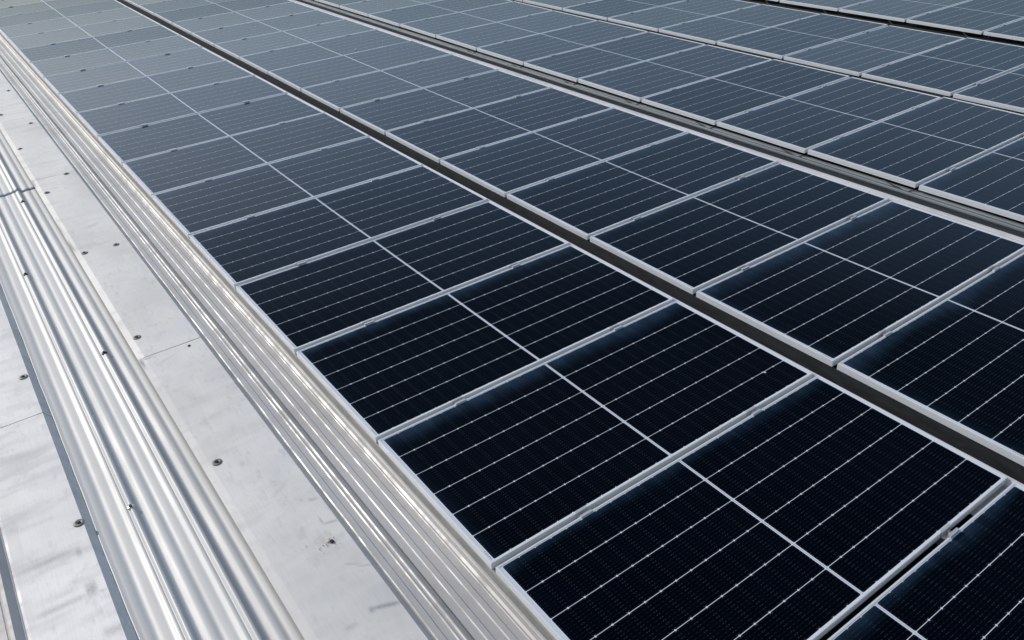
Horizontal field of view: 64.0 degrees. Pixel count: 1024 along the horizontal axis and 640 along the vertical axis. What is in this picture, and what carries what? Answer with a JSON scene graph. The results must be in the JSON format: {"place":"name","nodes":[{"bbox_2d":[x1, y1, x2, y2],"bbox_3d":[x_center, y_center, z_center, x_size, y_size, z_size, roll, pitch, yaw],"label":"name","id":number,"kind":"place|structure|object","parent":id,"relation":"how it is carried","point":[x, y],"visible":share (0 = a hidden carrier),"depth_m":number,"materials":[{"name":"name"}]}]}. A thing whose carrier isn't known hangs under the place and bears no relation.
{"place":"outdoors","nodes":[
{"label":"outdoors","id":0,"kind":"place"},
{"bbox_2d":[1,0,1023,639],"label":"roof","id":1,"kind":"structure","parent":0,"point":[885,586],"depth_m":7.02,"materials":[{"name":"silver metal"}]},
{"bbox_2d":[0,530,26,639],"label":"edge trim","id":2,"kind":"structure","parent":1,"relation":"on","point":[12,627],"depth_m":3.42,"materials":[{"name":"metal"}]},
{"bbox_2d":[0,130,34,196],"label":"corrugated cap","id":3,"kind":"object","parent":1,"relation":"on","point":[14,177],"visible":0.91,"depth_m":8.04,"materials":[{"name":"silver metal"}]},
{"bbox_2d":[0,188,304,639],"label":"corrugated cap","id":4,"kind":"object","parent":1,"relation":"on","point":[183,562],"visible":1,"depth_m":4.26,"materials":[{"name":"silver metal"}]},
{"bbox_2d":[0,283,52,427],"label":"flashing sheet","id":5,"kind":"object","parent":4,"relation":"on","point":[21,399],"visible":1,"depth_m":4.92,"materials":[{"name":"metal"}]},
{"bbox_2d":[19,374,27,378],"bbox_3d":[-2.938,0.339,4.921,0.051,0.010,0.051,-23,37,-28],"label":"roof screw","id":6,"kind":"object","parent":5,"relation":"on","point":[24,376],"visible":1,"depth_m":4.92,"materials":[{"name":"grey metal"}]},
{"bbox_2d":[0,413,138,639],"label":"flashing sheet","id":7,"kind":"object","parent":4,"relation":"on","point":[65,585],"visible":1,"depth_m":3.74,"materials":[{"name":"metal"}]},
{"bbox_2d":[73,519,84,526],"bbox_3d":[-2.040,0.951,3.853,0.051,0.010,0.051,-23,37,-28],"label":"roof screw","id":8,"kind":"object","parent":7,"relation":"on","point":[78,522],"visible":1,"depth_m":3.85,"materials":[{"name":"grey metal"}]},
{"bbox_2d":[127,504,134,509],"bbox_3d":[-1.850,0.903,3.970,0.035,0.017,0.035,-23,37,-28],"label":"cap screw","id":9,"kind":"object","parent":4,"relation":"on","point":[130,506],"visible":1,"depth_m":3.96,"materials":[{"name":"grey metal"}]},
{"bbox_2d":[0,35,545,639],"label":"ribbed flashing","id":10,"kind":"object","parent":1,"relation":"on","point":[440,579],"visible":0.97,"depth_m":4.44,"materials":[{"name":"metal"}]},
{"bbox_2d":[0,69,16,90],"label":"flashing sheet","id":11,"kind":"object","parent":10,"relation":"on","point":[5,84],"visible":1,"depth_m":10.86,"materials":[{"name":"metal"}]},
{"bbox_2d":[0,89,79,181],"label":"flashing sheet","id":12,"kind":"object","parent":10,"relation":"on","point":[40,155],"visible":1,"depth_m":8.75,"materials":[{"name":"metal"}]},
{"bbox_2d":[32,171,207,359],"bbox_3d":[-3.240,-0.584,6.483,0.423,0.052,3.830,-23,37,-28],"label":"flashing sheet","id":13,"kind":"object","parent":10,"relation":"on","point":[135,295],"visible":1,"depth_m":6.05,"materials":[{"name":"metal"}]},
{"bbox_2d":[0,32,555,639],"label":"base rail","id":14,"kind":"object","parent":10,"relation":"on","point":[522,608],"visible":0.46,"depth_m":4.32,"materials":[{"name":"silver metal"}]},
{"bbox_2d":[0,0,52,7],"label":"solar panel","id":15,"kind":"object","parent":14,"relation":"on","point":[5,3],"visible":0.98,"depth_m":15.56,"materials":[{"name":"glass"}]},
{"bbox_2d":[0,0,126,27],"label":"solar panel","id":16,"kind":"object","parent":14,"relation":"on","point":[50,14],"visible":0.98,"depth_m":14.40,"materials":[{"name":"glass"}]},
{"bbox_2d":[7,16,160,50],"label":"solar panel","id":17,"kind":"object","parent":14,"relation":"on","point":[68,34],"visible":0.98,"depth_m":12.92,"materials":[{"name":"glass"}]},
{"bbox_2d":[30,35,201,77],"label":"solar panel","id":18,"kind":"object","parent":14,"relation":"on","point":[97,58],"visible":0.99,"depth_m":11.46,"materials":[{"name":"glass"}]},
{"bbox_2d":[59,60,253,114],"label":"solar panel","id":19,"kind":"object","parent":14,"relation":"on","point":[96,97],"visible":0.99,"depth_m":10.01,"materials":[{"name":"glass"}]},
{"bbox_2d":[122,112,368,197],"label":"solar panel","id":20,"kind":"object","parent":14,"relation":"on","point":[177,168],"visible":1,"depth_m":7.81,"materials":[{"name":"glass"}]},
{"bbox_2d":[152,136,421,237],"bbox_3d":[-1.938,-1.210,7.152,2.094,0.040,1.001,-23,37,-28],"label":"solar panel","id":21,"kind":"object","parent":14,"relation":"on","point":[188,210],"visible":0.99,"depth_m":7.08,"materials":[{"name":"glass"}]},
{"bbox_2d":[296,244,673,442],"bbox_3d":[-0.130,0.042,4.975,2.094,0.039,1.001,-23,37,-28],"label":"solar panel","id":22,"kind":"object","parent":14,"relation":"on","point":[379,379],"visible":1,"depth_m":4.87,"materials":[{"name":"glass"}]},
{"bbox_2d":[138,338,434,639],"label":"flashing sheet","id":23,"kind":"object","parent":10,"relation":"on","point":[285,515],"visible":1,"depth_m":3.86,"materials":[{"name":"metal"}]},
{"bbox_2d":[212,459,221,465],"bbox_3d":[-1.504,0.720,4.169,0.051,0.010,0.051,-23,37,-28],"label":"roof screw","id":24,"kind":"object","parent":23,"relation":"on","point":[215,462],"visible":1,"depth_m":4.17,"materials":[{"name":"grey metal"}]},
{"bbox_2d":[116,0,1023,483],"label":"mounting rail","id":25,"kind":"object","parent":1,"relation":"on","point":[968,446],"visible":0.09,"depth_m":5.20,"materials":[{"name":"silver metal"}]},
{"bbox_2d":[127,6,1023,515],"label":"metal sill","id":26,"kind":"structure","parent":1,"relation":"on","point":[993,496],"depth_m":4.34,"materials":[{"name":"silver metal"}]},
{"bbox_2d":[291,0,1023,242],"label":"mounting rail","id":27,"kind":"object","parent":1,"relation":"on","point":[954,218],"depth_m":7.10,"materials":[{"name":"silver metal"}]},
{"bbox_2d":[296,0,1023,237],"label":"steel channel","id":28,"kind":"object","parent":1,"relation":"on","point":[970,214],"visible":1,"depth_m":7.65,"materials":[{"name":"metal"}]},
{"bbox_2d":[340,0,440,16],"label":"solar panel","id":29,"kind":"object","parent":28,"relation":"on","point":[364,8],"visible":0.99,"depth_m":13.45,"materials":[{"name":"glass"}]},
{"bbox_2d":[510,0,1023,114],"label":"gutter liner","id":30,"kind":"object","parent":1,"relation":"on","point":[908,88],"visible":0.05,"depth_m":9.61,"materials":[{"name":"silver metal"}]},
{"bbox_2d":[740,0,1023,46],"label":"steel channel","id":31,"kind":"object","parent":1,"relation":"on","point":[932,30],"visible":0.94,"depth_m":11.05,"materials":[{"name":"black metal"}]},
{"bbox_2d":[935,538,944,544],"bbox_3d":[-5.080,-3.854,11.771,0.040,0.046,25.889,-23,37,-28],"label":"mounting rail","id":32,"kind":"object","parent":1,"relation":"on","point":[939,541],"depth_m":3.44,"materials":[{"name":"metal"}]},
{"bbox_2d":[0,0,106,16],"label":"solar panel","id":33,"kind":"object","parent":32,"relation":"on","point":[27,8],"visible":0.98,"depth_m":15.09,"materials":[{"name":"glass"}]},
{"bbox_2d":[0,7,143,39],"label":"solar panel","id":34,"kind":"object","parent":32,"relation":"on","point":[61,23],"visible":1,"depth_m":13.66,"materials":[{"name":"glass"}]},
{"bbox_2d":[18,25,179,63],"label":"solar panel","id":35,"kind":"object","parent":32,"relation":"on","point":[62,49],"visible":0.99,"depth_m":12.19,"materials":[{"name":"glass"}]},
{"bbox_2d":[76,75,286,137],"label":"solar panel","id":36,"kind":"object","parent":32,"relation":"on","point":[136,114],"visible":0.98,"depth_m":9.27,"materials":[{"name":"glass"}]},
{"bbox_2d":[236,201,568,353],"bbox_3d":[-0.733,-0.373,5.702,2.094,0.038,1.001,-23,37,-28],"label":"solar panel","id":37,"kind":"object","parent":32,"relation":"on","point":[305,305],"visible":0.98,"depth_m":5.61,"materials":[{"name":"glass"}]},
{"bbox_2d":[509,262,519,267],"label":"panel clamp","id":38,"kind":"object","parent":32,"relation":"attached to","point":[513,265],"visible":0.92,"depth_m":5.59,"materials":[{"name":"silver metal"}]},
{"bbox_2d":[609,323,622,330],"bbox_3d":[0.618,0.053,4.869,0.064,0.038,0.049,-23,37,-28],"label":"panel clamp","id":39,"kind":"object","parent":32,"relation":"attached to","point":[615,327],"visible":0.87,"depth_m":4.86,"materials":[{"name":"silver metal"}]},
{"bbox_2d":[746,406,761,416],"bbox_3d":[1.222,0.470,4.143,0.064,0.038,0.048,-23,37,-28],"label":"panel clamp","id":40,"kind":"object","parent":32,"relation":"attached to","point":[753,411],"visible":0.88,"depth_m":4.14,"materials":[{"name":"silver metal"}]},
{"bbox_2d":[940,523,959,539],"bbox_3d":[1.823,0.887,3.417,0.064,0.038,0.048,-23,37,-28],"label":"panel clamp","id":41,"kind":"object","parent":32,"relation":"attached to","point":[946,531],"visible":1,"depth_m":3.41,"materials":[{"name":"metal"}]},
{"bbox_3d":[3.040,-4.944,12.774,0.163,0.187,16.605,-23,37,-28],"label":"metal sill","id":42,"kind":"object","parent":1,"relation":"on","visible":0},
{"bbox_2d":[608,0,759,31],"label":"solar panel","id":43,"kind":"object","parent":42,"relation":"on","point":[656,19],"visible":1,"depth_m":11.83,"materials":[{"name":"glass"}]},
{"bbox_3d":[-3.250,-3.624,11.217,0.040,0.051,22.794,-23,37,-28],"label":"mounting rail","id":44,"kind":"object","parent":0,"visible":0},
{"bbox_2d":[124,0,167,7],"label":"solar panel","id":45,"kind":"object","parent":44,"relation":"on","point":[136,3],"visible":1,"depth_m":14.91,"materials":[{"name":"glass"}]},
{"bbox_2d":[172,2,317,34],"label":"solar panel","id":46,"kind":"object","parent":44,"relation":"on","point":[191,26],"visible":0.99,"depth_m":13.25,"materials":[{"name":"glass"}]},
{"bbox_2d":[214,19,376,59],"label":"solar panel","id":47,"kind":"object","parent":44,"relation":"on","point":[237,49],"visible":0.98,"depth_m":11.79,"materials":[{"name":"glass"}]},
{"bbox_2d":[239,29,411,74],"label":"solar panel","id":48,"kind":"object","parent":44,"relation":"on","point":[265,62],"visible":1,"depth_m":11.07,"materials":[{"name":"glass"}]},
{"bbox_2d":[301,54,497,111],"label":"solar panel","id":49,"kind":"object","parent":44,"relation":"on","point":[352,91],"visible":1,"depth_m":9.60,"materials":[{"name":"glass"}]},
{"bbox_2d":[340,70,550,134],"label":"solar panel","id":50,"kind":"object","parent":44,"relation":"on","point":[383,116],"visible":0.98,"depth_m":8.87,"materials":[{"name":"glass"}]},
{"bbox_2d":[630,215,640,220],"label":"panel clamp","id":51,"kind":"object","parent":44,"relation":"on","point":[635,217],"visible":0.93,"depth_m":6.11,"materials":[{"name":"silver metal"}]},
{"bbox_2d":[507,132,777,239],"bbox_3d":[1.098,-1.162,6.763,2.094,0.038,1.001,-23,37,-28],"label":"solar panel","id":52,"kind":"object","parent":44,"relation":"on","point":[587,203],"visible":0.98,"depth_m":6.67,"materials":[{"name":"laminate"}]},
{"bbox_2d":[590,163,888,294],"bbox_3d":[1.701,-0.742,6.038,2.094,0.038,1.001,-23,37,-28],"label":"solar panel","id":53,"kind":"object","parent":44,"relation":"on","point":[693,245],"visible":0.99,"depth_m":5.94,"materials":[{"name":"glass"}]},
{"bbox_2d":[737,264,748,271],"bbox_3d":[1.520,-0.334,5.389,0.064,0.038,0.049,-23,37,-28],"label":"panel clamp","id":54,"kind":"object","parent":44,"relation":"on","point":[741,267],"visible":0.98,"depth_m":5.38,"materials":[{"name":"silver metal"}]},
{"bbox_2d":[696,200,1023,366],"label":"solar panel","id":55,"kind":"object","parent":44,"relation":"on","point":[832,297],"visible":1,"depth_m":5.20,"materials":[{"name":"glass"}]},
{"bbox_2d":[878,329,891,338],"bbox_3d":[2.120,0.084,4.662,0.064,0.038,0.049,-23,37,-28],"label":"panel clamp","id":56,"kind":"object","parent":44,"relation":"on","point":[881,333],"visible":0.9,"depth_m":4.66,"materials":[{"name":"silver metal"}]},
{"bbox_2d":[837,252,1023,465],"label":"solar panel","id":57,"kind":"object","parent":44,"relation":"on","point":[955,361],"visible":1,"depth_m":4.40,"materials":[{"name":"laminate"}]},
{"bbox_3d":[-0.352,-3.863,11.309,0.040,0.055,19.699,-23,37,-28],"label":"mounting rail","id":58,"kind":"object","parent":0,"visible":0},
{"bbox_2d":[315,0,367,7],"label":"solar panel","id":59,"kind":"object","parent":58,"relation":"on","point":[337,3],"visible":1,"depth_m":13.89,"materials":[{"name":"laminate"}]},
{"bbox_2d":[368,0,512,26],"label":"solar panel","id":60,"kind":"object","parent":58,"relation":"on","point":[396,17],"visible":0.98,"depth_m":12.91,"materials":[{"name":"laminate"}]},
{"bbox_2d":[400,1,552,37],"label":"solar panel","id":61,"kind":"object","parent":58,"relation":"on","point":[438,25],"visible":0.98,"depth_m":12.24,"materials":[{"name":"glass"}]},
{"bbox_2d":[477,20,647,64],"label":"solar panel","id":62,"kind":"object","parent":58,"relation":"on","point":[520,51],"visible":0.98,"depth_m":10.78,"materials":[{"name":"laminate"}]},
{"bbox_2d":[524,32,705,81],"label":"solar panel","id":63,"kind":"object","parent":58,"relation":"on","point":[575,65],"visible":0.98,"depth_m":10.05,"materials":[{"name":"laminate"}]},
{"bbox_2d":[578,45,771,101],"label":"solar panel","id":64,"kind":"object","parent":58,"relation":"on","point":[639,82],"visible":0.99,"depth_m":9.32,"materials":[{"name":"glass"}]},
{"bbox_2d":[642,59,849,124],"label":"solar panel","id":65,"kind":"object","parent":58,"relation":"on","point":[714,100],"visible":0.99,"depth_m":8.59,"materials":[{"name":"glass"}]},
{"bbox_2d":[717,77,940,152],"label":"solar panel","id":66,"kind":"object","parent":58,"relation":"on","point":[805,122],"visible":0.99,"depth_m":7.86,"materials":[{"name":"glass"}]},
{"bbox_2d":[807,97,1023,187],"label":"solar panel","id":67,"kind":"object","parent":58,"relation":"on","point":[919,145],"visible":1,"depth_m":7.10,"materials":[{"name":"glass"}]},
{"bbox_2d":[946,167,955,172],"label":"panel clamp","id":68,"kind":"object","parent":58,"relation":"on","point":[949,169],"visible":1,"depth_m":6.57,"materials":[{"name":"silver metal"}]},
{"bbox_2d":[918,137,1023,221],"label":"solar panel","id":69,"kind":"object","parent":58,"relation":"on","point":[992,181],"visible":1,"depth_m":6.32,"materials":[{"name":"glass"}]},
{"bbox_3d":[-5.984,-3.467,11.242,0.040,0.046,25.889,-23,37,-28],"label":"mounting rail","id":70,"kind":"object","parent":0,"visible":0},
{"bbox_2d":[43,47,225,95],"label":"solar panel","id":71,"kind":"object","parent":70,"relation":"on","point":[96,76],"visible":1,"depth_m":10.73,"materials":[{"name":"glass"}]},
{"bbox_2d":[98,93,323,165],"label":"solar panel","id":72,"kind":"object","parent":70,"relation":"on","point":[149,140],"visible":0.98,"depth_m":8.54,"materials":[{"name":"glass"}]},
{"bbox_2d":[295,260,305,265],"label":"panel clamp","id":73,"kind":"object","parent":70,"relation":"attached to","point":[300,262],"visible":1,"depth_m":5.78,"materials":[{"name":"silver metal"}]},
{"bbox_2d":[189,165,487,288],"bbox_3d":[-1.335,-0.793,6.427,2.094,0.039,1.001,-23,37,-28],"label":"solar panel","id":74,"kind":"object","parent":70,"relation":"on","point":[242,251],"visible":1,"depth_m":6.34,"materials":[{"name":"glass"}]},
{"bbox_2d":[362,318,373,325],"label":"panel clamp","id":75,"kind":"object","parent":70,"relation":"attached to","point":[368,321],"visible":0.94,"depth_m":5.06,"materials":[{"name":"silver metal"}]},
{"bbox_2d":[451,396,465,404],"bbox_3d":[-0.282,0.438,4.343,0.064,0.038,0.049,-23,37,-28],"label":"panel clamp","id":76,"kind":"object","parent":70,"relation":"attached to","point":[457,400],"visible":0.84,"depth_m":4.34,"materials":[{"name":"silver metal"}]},
{"bbox_2d":[575,505,592,518],"bbox_3d":[0.316,0.857,3.615,0.064,0.038,0.048,-23,37,-28],"label":"panel clamp","id":77,"kind":"object","parent":70,"relation":"attached to","point":[583,511],"visible":0.89,"depth_m":3.61,"materials":[{"name":"silver metal"}]},
{"bbox_2d":[378,300,812,569],"bbox_3d":[0.471,0.459,4.248,2.094,0.038,1.001,-23,37,-28],"label":"solar panel","id":78,"kind":"object","parent":70,"relation":"on","point":[501,473],"visible":1,"depth_m":4.12,"materials":[{"name":"glass"}]},
{"bbox_2d":[496,375,1007,639],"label":"solar panel","id":79,"kind":"object","parent":70,"relation":"on","point":[817,507],"visible":1,"depth_m":3.47,"materials":[{"name":"glass"}]},
{"bbox_2d":[827,482,1023,639],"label":"solar panel","id":80,"kind":"object","parent":70,"relation":"on","point":[965,581],"visible":1,"depth_m":3.16,"materials":[{"name":"glass"}]},
{"bbox_3d":[-2.345,-4.010,11.746,0.040,0.051,22.794,-23,37,-28],"label":"mounting rail","id":81,"kind":"object","parent":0,"visible":0},
{"bbox_2d":[138,0,230,15],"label":"solar panel","id":82,"kind":"object","parent":81,"relation":"on","point":[159,7],"visible":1,"depth_m":14.47,"materials":[{"name":"laminate"}]},
{"bbox_2d":[154,0,292,24],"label":"solar panel","id":83,"kind":"object","parent":81,"relation":"on","point":[190,13],"visible":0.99,"depth_m":13.92,"materials":[{"name":"laminate"}]},
{"bbox_2d":[192,10,343,46],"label":"solar panel","id":84,"kind":"object","parent":81,"relation":"on","point":[211,37],"visible":0.99,"depth_m":12.52,"materials":[{"name":"laminate"}]},
{"bbox_2d":[268,40,451,91],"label":"solar panel","id":85,"kind":"object","parent":81,"relation":"on","point":[306,75],"visible":0.99,"depth_m":10.33,"materials":[{"name":"laminate"}]},
{"bbox_2d":[385,87,612,162],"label":"solar panel","id":86,"kind":"object","parent":81,"relation":"on","point":[437,140],"visible":0.98,"depth_m":8.14,"materials":[{"name":"laminate"}]},
{"bbox_2d":[440,108,687,196],"bbox_3d":[0.495,-1.578,7.489,2.094,0.040,1.001,-23,37,-28],"label":"solar panel","id":87,"kind":"object","parent":81,"relation":"on","point":[504,168],"visible":0.98,"depth_m":7.41,"materials":[{"name":"laminate"}]},
{"bbox_2d":[846,214,856,221],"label":"panel clamp","id":88,"kind":"object","parent":81,"relation":"on","point":[849,217],"visible":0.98,"depth_m":5.93,"materials":[{"name":"silver metal"}]},
{"bbox_2d":[987,265,999,272],"bbox_3d":[3.062,-0.319,5.211,0.064,0.038,0.049,-23,37,-28],"label":"panel clamp","id":89,"kind":"object","parent":81,"relation":"on","point":[991,268],"visible":0.88,"depth_m":5.21,"materials":[{"name":"silver metal"}]},
{"bbox_3d":[0.553,-4.250,11.837,0.040,0.055,19.699,-23,37,-28],"label":"mounting rail","id":90,"kind":"object","parent":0,"visible":0},
{"bbox_2d":[436,10,596,50],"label":"solar panel","id":91,"kind":"object","parent":90,"relation":"on","point":[474,38],"visible":0.99,"depth_m":11.51,"materials":[{"name":"glass"}]},
{"bbox_3d":[1.788,-4.443,12.024,0.040,0.056,16.605,-23,37,-28],"label":"mounting rail","id":92,"kind":"object","parent":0,"visible":0},
{"bbox_2d":[563,0,683,20],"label":"solar panel","id":93,"kind":"object","parent":92,"relation":"on","point":[604,9],"visible":0.99,"depth_m":12.39,"materials":[{"name":"glass"}]},
{"bbox_2d":[717,14,887,58],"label":"solar panel","id":94,"kind":"object","parent":92,"relation":"on","point":[781,41],"visible":0.98,"depth_m":10.39,"materials":[{"name":"glass"}]},
{"bbox_2d":[953,67,1023,112],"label":"solar panel","id":95,"kind":"object","parent":92,"relation":"on","point":[1005,91],"visible":1,"depth_m":8.12,"materials":[{"name":"glass"}]},
{"bbox_3d":[2.693,-4.830,12.552,0.040,0.056,16.605,-23,37,-28],"label":"mounting rail","id":96,"kind":"object","parent":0,"visible":0},
{"bbox_2d":[523,0,599,10],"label":"solar panel","id":97,"kind":"object","parent":96,"relation":"on","point":[558,4],"visible":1,"depth_m":12.87,"materials":[{"name":"glass"}]},
{"bbox_2d":[659,4,817,43],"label":"solar panel","id":98,"kind":"object","parent":96,"relation":"on","point":[715,29],"visible":1,"depth_m":11.13,"materials":[{"name":"glass"}]},
{"bbox_2d":[784,25,964,75],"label":"solar panel","id":99,"kind":"object","parent":96,"relation":"on","point":[858,55],"visible":0.99,"depth_m":9.66,"materials":[{"name":"glass"}]},
{"bbox_2d":[861,38,1023,95],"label":"solar panel","id":100,"kind":"object","parent":96,"relation":"on","point":[950,69],"visible":1,"depth_m":8.90,"materials":[{"name":"glass"}]},
{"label":"mounting rail","id":101,"kind":"object","parent":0,"visible":0},
{"bbox_2d":[780,0,869,10],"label":"solar panel","id":102,"kind":"object","parent":101,"relation":"on","point":[834,5],"visible":1,"depth_m":11.92,"materials":[{"name":"glass"}]},
{"bbox_2d":[839,0,969,21],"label":"solar panel","id":103,"kind":"object","parent":101,"relation":"on","point":[900,10],"visible":0.99,"depth_m":11.43,"materials":[{"name":"glass"}]},
{"bbox_2d":[906,0,1023,33],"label":"solar panel","id":104,"kind":"object","parent":101,"relation":"on","point":[978,16],"visible":0.99,"depth_m":10.81,"materials":[{"name":"glass"}]},
{"bbox_2d":[983,18,1023,40],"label":"solar panel","id":105,"kind":"object","parent":101,"relation":"on","point":[1014,30],"visible":1,"depth_m":10.07,"materials":[{"name":"glass"}]}
]}

